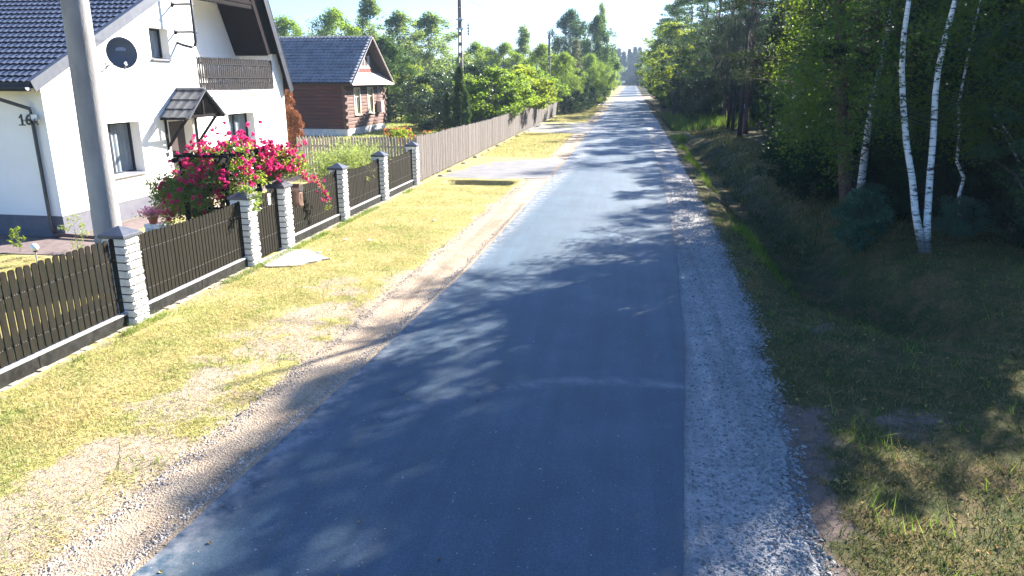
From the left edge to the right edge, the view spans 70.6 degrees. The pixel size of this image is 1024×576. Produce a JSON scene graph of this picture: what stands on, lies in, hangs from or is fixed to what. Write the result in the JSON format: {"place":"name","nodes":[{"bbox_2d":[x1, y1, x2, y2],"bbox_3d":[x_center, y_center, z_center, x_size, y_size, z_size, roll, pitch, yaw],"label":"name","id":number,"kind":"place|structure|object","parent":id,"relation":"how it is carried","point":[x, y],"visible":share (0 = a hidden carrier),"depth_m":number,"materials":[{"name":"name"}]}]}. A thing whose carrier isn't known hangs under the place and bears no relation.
{"place":"outdoors","nodes":[
{"label":"outdoors","id":0,"kind":"place"},
{"bbox_2d":[0,234,140,255],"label":"paving","id":1,"kind":"structure","parent":0,"point":[52,245],"depth_m":19.84,"materials":[{"name":"stone"}]},
{"bbox_2d":[0,255,146,356],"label":"yard grass","id":2,"kind":"structure","parent":0,"point":[14,263],"depth_m":17.39,"materials":[{"name":"plant"}]},
{"bbox_2d":[81,173,316,234],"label":"paving","id":3,"kind":"structure","parent":0,"point":[137,223],"depth_m":23.23,"materials":[{"name":"stone"}]},
{"bbox_2d":[0,160,519,575],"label":"verge grass","id":4,"kind":"structure","parent":0,"point":[65,416],"depth_m":11.52,"materials":[{"name":"green plant"}]},
{"bbox_2d":[102,204,522,575],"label":"loose gravel","id":5,"kind":"structure","parent":0,"point":[123,572],"depth_m":8.75,"materials":[{"name":"grey gravel"}]},
{"bbox_2d":[132,85,684,575],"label":"road","id":6,"kind":"structure","parent":0,"point":[432,439],"depth_m":9.37,"materials":[{"name":"grey asphalt"}]},
{"bbox_2d":[441,158,564,178],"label":"driveway","id":7,"kind":"structure","parent":0,"point":[531,169],"depth_m":35.86,"materials":[{"name":"concrete"}]},
{"bbox_2d":[0,85,1023,575],"bbox_3d":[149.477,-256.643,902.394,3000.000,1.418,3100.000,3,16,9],"label":"ground","id":8,"kind":"structure","parent":0,"point":[890,317],"depth_m":11.60,"materials":[{"name":"plant"}]},
{"bbox_2d":[0,239,132,391],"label":"picket fence","id":9,"kind":"object","parent":8,"relation":"on","point":[48,354],"visible":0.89,"depth_m":11.70,"materials":[{"name":"brown wood"}]},
{"bbox_2d":[60,0,121,289],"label":"utility pole","id":10,"kind":"object","parent":8,"relation":"on","point":[91,119],"visible":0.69,"depth_m":14.57,"materials":[{"name":"concrete"}]},
{"bbox_2d":[97,226,149,324],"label":"fence pillar","id":11,"kind":"structure","parent":8,"relation":"on","point":[130,270],"depth_m":13.21,"materials":[{"name":"white stone"}]},
{"bbox_2d":[0,0,293,238],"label":"white house","id":12,"kind":"structure","parent":8,"relation":"on","point":[199,69],"depth_m":23.53,"materials":[{"name":"paint"}]},
{"bbox_2d":[105,37,137,69],"bbox_3d":[-11.918,-7.119,21.937,0.910,0.958,0.692,3,16,9],"label":"satellite dish","id":13,"kind":"object","parent":12,"relation":"attached to","point":[121,52],"visible":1,"depth_m":22.00,"materials":[{"name":"grey paint"}]},
{"bbox_2d":[107,122,148,178],"bbox_3d":[-12.512,-4.412,23.053,0.547,1.684,1.880,3,16,9],"label":"window","id":14,"kind":"structure","parent":12,"relation":"in","point":[120,138],"depth_m":23.49,"materials":[{"name":"glass"}]},
{"bbox_2d":[148,28,173,60],"bbox_3d":[-12.094,-8.257,24.536,0.507,1.044,1.140,3,16,9],"label":"window","id":15,"kind":"structure","parent":12,"relation":"in","point":[154,34],"depth_m":24.84,"materials":[{"name":"glass"}]},
{"bbox_2d":[168,120,186,170],"bbox_3d":[-12.218,-4.718,26.253,0.060,2.640,1.430,3,16,9],"label":"door","id":16,"kind":"structure","parent":12,"relation":"in","point":[179,144],"depth_m":26.29,"materials":[{"name":"brown wood"}]},
{"bbox_2d":[228,113,258,145],"bbox_3d":[-11.349,-6.523,30.045,0.547,1.444,2.190,3,16,9],"label":"window","id":17,"kind":"structure","parent":12,"relation":"in","point":[237,121],"depth_m":30.39,"materials":[{"name":"glass"}]},
{"bbox_2d":[138,201,250,316],"bbox_3d":[-6.686,-0.681,15.467,0.260,1.733,3.950,3,16,9],"label":"picket fence","id":18,"kind":"object","parent":8,"relation":"on","point":[184,261],"visible":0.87,"depth_m":15.25,"materials":[{"name":"brown wood"}]},
{"bbox_2d":[171,148,265,220],"bbox_3d":[-7.258,-2.149,18.452,1.400,2.650,2.300,3,16,9],"label":"rose trellis","id":19,"kind":"object","parent":8,"relation":"on","point":[222,158],"visible":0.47,"depth_m":17.52,"materials":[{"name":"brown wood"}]},
{"bbox_2d":[144,120,307,227],"bbox_3d":[-7.304,-2.675,18.941,3.910,3.404,4.112,-4,17,-15],"label":"climbing rose","id":20,"kind":"object","parent":8,"relation":"on","point":[168,191],"visible":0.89,"depth_m":17.75,"materials":[{"name":"pink plant"}]},
{"bbox_2d":[68,186,412,363],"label":"fence foot grass","id":21,"kind":"structure","parent":8,"relation":"on","point":[315,236],"depth_m":17.27,"materials":[{"name":"plant"}]},
{"bbox_2d":[227,191,261,266],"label":"fence pillar","id":22,"kind":"structure","parent":8,"relation":"on","point":[250,223],"depth_m":17.34,"materials":[{"name":"white stone"}]},
{"bbox_2d":[265,180,295,249],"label":"fence pillar","id":23,"kind":"structure","parent":8,"relation":"on","point":[285,210],"depth_m":19.13,"materials":[{"name":"white stone"}]},
{"bbox_2d":[256,188,281,257],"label":"garden gate","id":24,"kind":"structure","parent":23,"relation":"attached to","point":[267,215],"depth_m":18.54,"materials":[{"name":"brown wood"}]},
{"bbox_2d":[274,13,304,36],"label":"broadleaf tree","id":25,"kind":"object","parent":8,"relation":"on","point":[282,23],"visible":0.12,"depth_m":91.57,"materials":[{"name":"green plant"}]},
{"bbox_2d":[284,89,304,153],"bbox_3d":[-10.656,-7.541,34.916,1.387,4.137,1.218,0,16,0],"label":"dry thuja","id":26,"kind":"object","parent":8,"relation":"on","point":[294,124],"visible":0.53,"depth_m":34.55,"materials":[{"name":"brown plant"}]},
{"bbox_2d":[261,249,329,267],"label":"gate slab","id":27,"kind":"structure","parent":8,"relation":"on","point":[299,256],"depth_m":18.26,"materials":[{"name":"concrete"}]},
{"bbox_2d":[290,170,342,244],"bbox_3d":[-5.732,-2.369,21.224,0.257,1.768,3.600,3,16,9],"label":"picket fence","id":28,"kind":"object","parent":8,"relation":"on","point":[312,215],"visible":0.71,"depth_m":21.29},
{"bbox_2d":[32,85,625,575],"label":"gravel shoulder","id":29,"kind":"object","parent":8,"relation":"on","point":[210,465],"visible":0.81,"depth_m":9.88},
{"bbox_2d":[22,187,517,575],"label":"loose gravel","id":30,"kind":"structure","parent":29,"relation":"on","point":[73,548],"depth_m":8.76,"materials":[{"name":"grey gravel"}]},
{"bbox_2d":[279,36,393,135],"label":"log cabin","id":31,"kind":"object","parent":8,"relation":"on","point":[335,83],"visible":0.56,"depth_m":57.43,"materials":[{"name":"brown wood"}]},
{"bbox_2d":[283,137,391,183],"bbox_3d":[-6.046,-4.529,27.466,3.227,2.211,6.560,3,16,9],"label":"willow shrub","id":32,"kind":"object","parent":8,"relation":"on","point":[352,161],"visible":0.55,"depth_m":26.29,"materials":[{"name":"green plant"}]},
{"bbox_2d":[327,163,349,220],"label":"fence pillar","id":33,"kind":"structure","parent":8,"relation":"on","point":[343,190],"depth_m":22.93,"materials":[{"name":"white stone"}]},
{"bbox_2d":[304,4,375,41],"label":"broadleaf tree","id":34,"kind":"object","parent":8,"relation":"on","point":[331,17],"visible":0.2,"depth_m":88.25,"materials":[{"name":"green plant"}]},
{"bbox_2d":[296,135,415,172],"bbox_3d":[-6.994,-6.176,33.942,6.412,1.958,0.218,3,16,9],"label":"old picket fence","id":35,"kind":"object","parent":8,"relation":"on","point":[394,145],"visible":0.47,"depth_m":33.80,"materials":[{"name":"wood"}]},
{"bbox_2d":[347,158,384,217],"bbox_3d":[-5.102,-3.442,25.031,0.256,1.709,3.570,3,16,9],"label":"picket fence","id":36,"kind":"object","parent":8,"relation":"on","point":[364,193],"visible":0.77,"depth_m":25.09,"materials":[{"name":"wood"}]},
{"bbox_2d":[288,113,448,170],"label":"garden grass","id":37,"kind":"structure","parent":8,"relation":"on","point":[395,125],"depth_m":59.85,"materials":[{"name":"plant"}]},
{"bbox_2d":[353,0,387,61],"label":"tall tree","id":38,"kind":"object","parent":8,"relation":"on","point":[369,8],"visible":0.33,"depth_m":97.18,"materials":[{"name":"green plant"}]},
{"bbox_2d":[370,151,388,200],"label":"fence pillar","id":39,"kind":"structure","parent":8,"relation":"on","point":[383,172],"depth_m":26.70,"materials":[{"name":"white stone"}]},
{"bbox_2d":[374,36,426,121],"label":"broadleaf tree","id":40,"kind":"object","parent":8,"relation":"on","point":[392,51],"visible":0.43,"depth_m":73.60,"materials":[{"name":"green plant"}]},
{"bbox_2d":[387,149,415,198],"bbox_3d":[-4.457,-4.546,28.911,0.260,1.669,3.760,3,16,9],"label":"picket fence","id":41,"kind":"object","parent":8,"relation":"on","point":[400,172],"visible":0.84,"depth_m":29.01,"materials":[{"name":"wood"}]},
{"bbox_2d":[375,8,438,100],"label":"broadleaf tree","id":42,"kind":"object","parent":8,"relation":"on","point":[397,20],"visible":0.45,"depth_m":92.44,"materials":[{"name":"green plant"}]},
{"bbox_2d":[405,141,419,185],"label":"fence pillar","id":43,"kind":"structure","parent":8,"relation":"on","point":[413,146],"depth_m":30.65,"materials":[{"name":"white stone"}]},
{"bbox_2d":[397,10,475,97],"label":"broadleaf tree","id":44,"kind":"object","parent":8,"relation":"on","point":[431,21],"visible":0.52,"depth_m":96.62,"materials":[{"name":"green plant"}]},
{"bbox_2d":[399,69,473,129],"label":"hazel bush","id":45,"kind":"object","parent":8,"relation":"on","point":[422,103],"visible":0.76,"depth_m":63.00,"materials":[{"name":"green plant"}]},
{"bbox_2d":[451,65,465,125],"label":"thuja","id":46,"kind":"object","parent":8,"relation":"on","point":[459,81],"visible":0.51,"depth_m":47.71,"materials":[{"name":"green plant"}]},
{"bbox_2d":[430,62,518,123],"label":"hazel bush","id":47,"kind":"object","parent":8,"relation":"on","point":[473,69],"visible":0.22,"depth_m":58.89,"materials":[{"name":"green plant"}]},
{"bbox_2d":[452,40,500,89],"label":"broadleaf tree","id":48,"kind":"object","parent":8,"relation":"on","point":[476,47],"visible":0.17,"depth_m":103.87,"materials":[{"name":"green plant"}]},
{"bbox_2d":[415,101,557,180],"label":"board fence","id":49,"kind":"object","parent":8,"relation":"on","point":[441,150],"visible":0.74,"depth_m":40.97,"materials":[{"name":"brown wood"}]},
{"bbox_2d":[452,66,540,118],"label":"walnut tree","id":50,"kind":"object","parent":8,"relation":"on","point":[503,78],"visible":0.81,"depth_m":55.72,"materials":[{"name":"green plant"}]},
{"bbox_2d":[483,40,530,72],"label":"broadleaf tree","id":51,"kind":"object","parent":8,"relation":"on","point":[505,47],"visible":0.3,"depth_m":105.54,"materials":[{"name":"green plant"}]},
{"bbox_2d":[490,68,557,109],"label":"walnut tree","id":52,"kind":"object","parent":8,"relation":"on","point":[540,86],"visible":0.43,"depth_m":62.46,"materials":[{"name":"green plant"}]},
{"bbox_2d":[512,24,540,67],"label":"airy tree","id":53,"kind":"object","parent":8,"relation":"on","point":[523,39],"visible":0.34,"depth_m":114.25,"materials":[{"name":"green plant"}]},
{"bbox_2d":[491,66,571,108],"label":"walnut tree","id":54,"kind":"object","parent":8,"relation":"on","point":[538,75],"visible":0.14,"depth_m":70.43,"materials":[{"name":"green plant"}]},
{"bbox_2d":[519,41,565,96],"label":"broadleaf tree","id":55,"kind":"object","parent":8,"relation":"on","point":[541,51],"visible":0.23,"depth_m":100.19,"materials":[{"name":"green plant"}]},
{"bbox_2d":[546,50,587,107],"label":"broadleaf tree","id":56,"kind":"object","parent":8,"relation":"on","point":[563,68],"visible":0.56,"depth_m":95.14,"materials":[{"name":"green plant"}]},
{"bbox_2d":[539,7,602,84],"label":"broadleaf tree","id":57,"kind":"object","parent":8,"relation":"on","point":[568,22],"visible":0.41,"depth_m":140.18,"materials":[{"name":"green plant"}]},
{"bbox_2d":[579,53,608,100],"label":"broadleaf tree","id":58,"kind":"object","parent":8,"relation":"on","point":[592,61],"visible":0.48,"depth_m":117.47,"materials":[{"name":"green plant"}]},
{"bbox_2d":[576,13,620,97],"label":"broadleaf tree","id":59,"kind":"object","parent":8,"relation":"on","point":[596,29],"visible":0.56,"depth_m":131.26,"materials":[{"name":"green plant"}]},
{"bbox_2d":[634,21,690,108],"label":"broadleaf tree","id":60,"kind":"object","parent":8,"relation":"on","point":[648,53],"visible":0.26,"depth_m":110.46,"materials":[{"name":"green plant"}]},
{"bbox_2d":[636,21,708,114],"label":"broadleaf tree","id":61,"kind":"object","parent":8,"relation":"on","point":[670,30],"visible":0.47,"depth_m":92.84,"materials":[{"name":"green plant"}]},
{"bbox_2d":[647,1,703,101],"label":"forest tree","id":62,"kind":"object","parent":8,"relation":"on","point":[671,12],"visible":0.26,"depth_m":104.21,"materials":[{"name":"green plant"}]},
{"bbox_2d":[655,0,718,102],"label":"forest tree","id":63,"kind":"object","parent":8,"relation":"on","point":[677,27],"visible":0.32,"depth_m":91.31,"materials":[{"name":"green plant"}]},
{"bbox_2d":[668,0,730,88],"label":"forest tree","id":64,"kind":"object","parent":8,"relation":"on","point":[681,60],"visible":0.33,"depth_m":85.29,"materials":[{"name":"green plant"}]},
{"bbox_2d":[675,0,731,102],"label":"forest tree","id":65,"kind":"object","parent":8,"relation":"on","point":[690,57],"visible":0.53,"depth_m":80.16,"materials":[{"name":"green plant"}]},
{"bbox_2d":[680,71,728,123],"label":"shrub","id":66,"kind":"object","parent":8,"relation":"on","point":[690,91],"visible":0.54,"depth_m":72.60,"materials":[{"name":"green plant"}]},
{"bbox_2d":[691,93,722,122],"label":"shrub","id":67,"kind":"object","parent":8,"relation":"on","point":[707,101],"visible":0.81,"depth_m":68.79,"materials":[{"name":"green plant"}]},
{"bbox_2d":[662,102,755,130],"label":"reeds","id":68,"kind":"object","parent":8,"relation":"on","point":[676,121],"visible":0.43,"depth_m":70.00,"materials":[{"name":"green plant"}]},
{"bbox_2d":[687,0,740,108],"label":"forest pine","id":69,"kind":"object","parent":8,"relation":"on","point":[705,25],"visible":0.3,"depth_m":74.09,"materials":[{"name":"green plant"}]},
{"bbox_2d":[691,0,751,119],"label":"forest pine","id":70,"kind":"object","parent":8,"relation":"on","point":[715,52],"visible":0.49,"depth_m":65.60,"materials":[{"name":"green plant"}]},
{"bbox_2d":[635,85,819,575],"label":"gravel shoulder","id":71,"kind":"object","parent":8,"relation":"on","point":[670,165],"visible":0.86,"depth_m":9.85},
{"bbox_2d":[670,133,790,288],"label":"ditch grass","id":72,"kind":"structure","parent":8,"relation":"on","point":[681,139],"depth_m":21.85,"materials":[{"name":"plant"}]},
{"bbox_2d":[714,0,748,128],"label":"forest pine","id":73,"kind":"object","parent":8,"relation":"on","point":[729,109],"visible":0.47,"depth_m":60.96,"materials":[{"name":"green plant"}]},
{"bbox_2d":[697,2,768,114],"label":"forest tree","id":74,"kind":"object","parent":8,"relation":"on","point":[722,10],"visible":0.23,"depth_m":70.13,"materials":[{"name":"green plant"}]},
{"bbox_2d":[722,0,754,130],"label":"forest pine","id":75,"kind":"object","parent":8,"relation":"on","point":[734,104],"visible":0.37,"depth_m":58.60,"materials":[{"name":"green plant"}]},
{"bbox_2d":[719,9,766,137],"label":"forest pine","id":76,"kind":"object","parent":8,"relation":"on","point":[748,15],"visible":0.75,"depth_m":52.22,"materials":[{"name":"green plant"}]},
{"bbox_2d":[720,0,778,133],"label":"forest pine","id":77,"kind":"object","parent":8,"relation":"on","point":[735,87],"visible":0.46,"depth_m":55.50,"materials":[{"name":"green plant"}]},
{"bbox_2d":[722,0,777,122],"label":"forest pine","id":78,"kind":"object","parent":8,"relation":"on","point":[738,96],"visible":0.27,"depth_m":60.33,"materials":[{"name":"green plant"}]},
{"bbox_2d":[746,7,792,139],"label":"forest pine","id":79,"kind":"object","parent":8,"relation":"on","point":[773,25],"visible":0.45,"depth_m":48.32,"materials":[{"name":"green plant"}]},
{"bbox_2d":[756,120,811,176],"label":"shrub","id":80,"kind":"object","parent":8,"relation":"on","point":[769,144],"visible":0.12,"depth_m":31.60,"materials":[{"name":"green plant"}]},
{"bbox_2d":[751,125,836,188],"bbox_3d":[11.598,-5.237,29.136,2.977,2.751,3.024,-5,17,-18],"label":"shrub","id":81,"kind":"object","parent":8,"relation":"on","point":[770,154],"visible":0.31,"depth_m":29.34,"materials":[{"name":"green plant"}]},
{"bbox_2d":[755,0,833,143],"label":"forest tree","id":82,"kind":"object","parent":8,"relation":"on","point":[770,94],"visible":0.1,"depth_m":36.12,"materials":[{"name":"green plant"}]},
{"bbox_2d":[778,119,875,201],"bbox_3d":[11.434,-4.607,26.395,3.360,3.057,3.308,-3,17,-11],"label":"shrub","id":83,"kind":"object","parent":8,"relation":"on","point":[803,176],"visible":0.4,"depth_m":26.09,"materials":[{"name":"green plant"}]},
{"bbox_2d":[783,0,870,171],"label":"forest tree","id":84,"kind":"object","parent":8,"relation":"on","point":[821,27],"visible":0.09,"depth_m":30.12,"materials":[{"name":"green plant"}]},
{"bbox_2d":[719,0,952,210],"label":"pine","id":85,"kind":"object","parent":8,"relation":"on","point":[844,188],"visible":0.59,"depth_m":22.73,"materials":[{"name":"green plant"}]},
{"bbox_2d":[689,199,1023,572],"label":"fallen leaves","id":86,"kind":"object","parent":8,"relation":"on","point":[885,510],"visible":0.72,"depth_m":10.04,"materials":[{"name":"brown plant"}]},
{"bbox_2d":[804,0,911,175],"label":"forest pine","id":87,"kind":"object","parent":8,"relation":"on","point":[876,20],"visible":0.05,"depth_m":26.30,"materials":[{"name":"green plant"}]},
{"bbox_2d":[828,187,896,252],"bbox_3d":[9.508,-1.861,19.784,1.616,1.853,1.726,6,17,19],"label":"shrub","id":88,"kind":"object","parent":8,"relation":"on","point":[851,202],"visible":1,"depth_m":19.51,"materials":[{"name":"green plant"}]},
{"bbox_2d":[717,214,1023,575],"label":"weed tufts","id":89,"kind":"object","parent":8,"relation":"on","point":[900,371],"visible":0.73,"depth_m":11.82,"materials":[{"name":"green plant"}]},
{"bbox_2d":[760,0,996,190],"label":"birch","id":90,"kind":"object","parent":8,"relation":"on","point":[863,167],"visible":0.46,"depth_m":22.37,"materials":[{"name":"green plant"}]},
{"bbox_2d":[838,129,920,203],"bbox_3d":[12.815,-4.161,25.039,3.024,2.751,2.977,-3,16,-11],"label":"shrub","id":91,"kind":"object","parent":8,"relation":"on","point":[869,173],"visible":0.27,"depth_m":24.55,"materials":[{"name":"green plant"}]},
{"bbox_2d":[755,0,1023,253],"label":"birch","id":92,"kind":"object","parent":8,"relation":"on","point":[923,237],"visible":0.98,"depth_m":17.46,"materials":[{"name":"green plant"}]},
{"bbox_2d":[878,145,981,221],"bbox_3d":[12.578,-3.080,21.784,2.688,2.445,2.646,12,20,35],"label":"shrub","id":93,"kind":"object","parent":8,"relation":"on","point":[904,202],"visible":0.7,"depth_m":21.56,"materials":[{"name":"green plant"}]},
{"bbox_2d":[847,0,1020,201],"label":"forest tree","id":94,"kind":"object","parent":8,"relation":"on","point":[977,89],"visible":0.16,"depth_m":22.90,"materials":[{"name":"green plant"}]},
{"bbox_2d":[862,0,1019,210],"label":"forest tree","id":95,"kind":"object","parent":8,"relation":"on","point":[884,119],"visible":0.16,"depth_m":22.50,"materials":[{"name":"green plant"}]},
{"bbox_2d":[891,104,1017,214],"bbox_3d":[14.398,-3.985,22.976,3.969,3.668,4.032,-10,19,-30],"label":"shrub","id":96,"kind":"object","parent":8,"relation":"on","point":[984,191],"visible":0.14,"depth_m":22.42,"materials":[{"name":"green plant"}]},
{"bbox_2d":[887,0,1023,230],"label":"birch","id":97,"kind":"object","parent":8,"relation":"on","point":[911,126],"visible":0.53,"depth_m":19.50,"materials":[{"name":"green plant"}]},
{"bbox_2d":[894,0,1022,200],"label":"forest tree","id":98,"kind":"object","parent":8,"relation":"on","point":[954,74],"visible":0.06,"depth_m":21.50,"materials":[{"name":"green plant"}]},
{"bbox_2d":[922,195,1000,239],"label":"shrub","id":99,"kind":"object","parent":8,"relation":"on","point":[957,229],"visible":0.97,"depth_m":19.54,"materials":[{"name":"green plant"}]},
{"bbox_2d":[947,0,1023,160],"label":"forest tree","id":100,"kind":"object","parent":8,"relation":"on","point":[981,34],"visible":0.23,"depth_m":18.86,"materials":[{"name":"green plant"}]},
{"bbox_2d":[952,131,1023,233],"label":"shrub","id":101,"kind":"object","parent":8,"relation":"on","point":[979,176],"visible":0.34,"depth_m":20.49,"materials":[{"name":"green plant"}]},
{"bbox_2d":[952,0,1023,234],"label":"forest birch","id":102,"kind":"object","parent":8,"relation":"on","point":[1008,133],"visible":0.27,"depth_m":19.68,"materials":[{"name":"green plant"}]},
{"bbox_2d":[956,11,1023,223],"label":"forest tree","id":103,"kind":"object","parent":8,"relation":"on","point":[987,152],"visible":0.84,"depth_m":16.74,"materials":[{"name":"green plant"}]},
{"bbox_2d":[481,105,602,157],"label":"verge grass","id":104,"kind":"structure","parent":0,"point":[591,111],"depth_m":52.14,"materials":[{"name":"plant"}]},
{"bbox_2d":[523,123,594,133],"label":"driveway","id":105,"kind":"structure","parent":0,"point":[581,128],"depth_m":65.81,"materials":[{"name":"concrete"}]},
{"bbox_2d":[269,0,868,68],"label":"sky","id":106,"kind":"structure","parent":0,"point":[632,20],"materials":[{"name":"white"}]},
{"bbox_2d":[665,178,842,575],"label":"loose gravel","id":107,"kind":"structure","parent":0,"point":[764,519],"depth_m":8.99,"materials":[{"name":"grey gravel"}]},
{"bbox_2d":[687,124,912,264],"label":"bank grass","id":108,"kind":"structure","parent":0,"point":[735,174],"depth_m":35.72,"materials":[{"name":"green plant"}]},
{"bbox_2d":[698,191,1023,575],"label":"shade grass","id":109,"kind":"structure","parent":0,"point":[941,533],"depth_m":10.62,"materials":[{"name":"green plant"}]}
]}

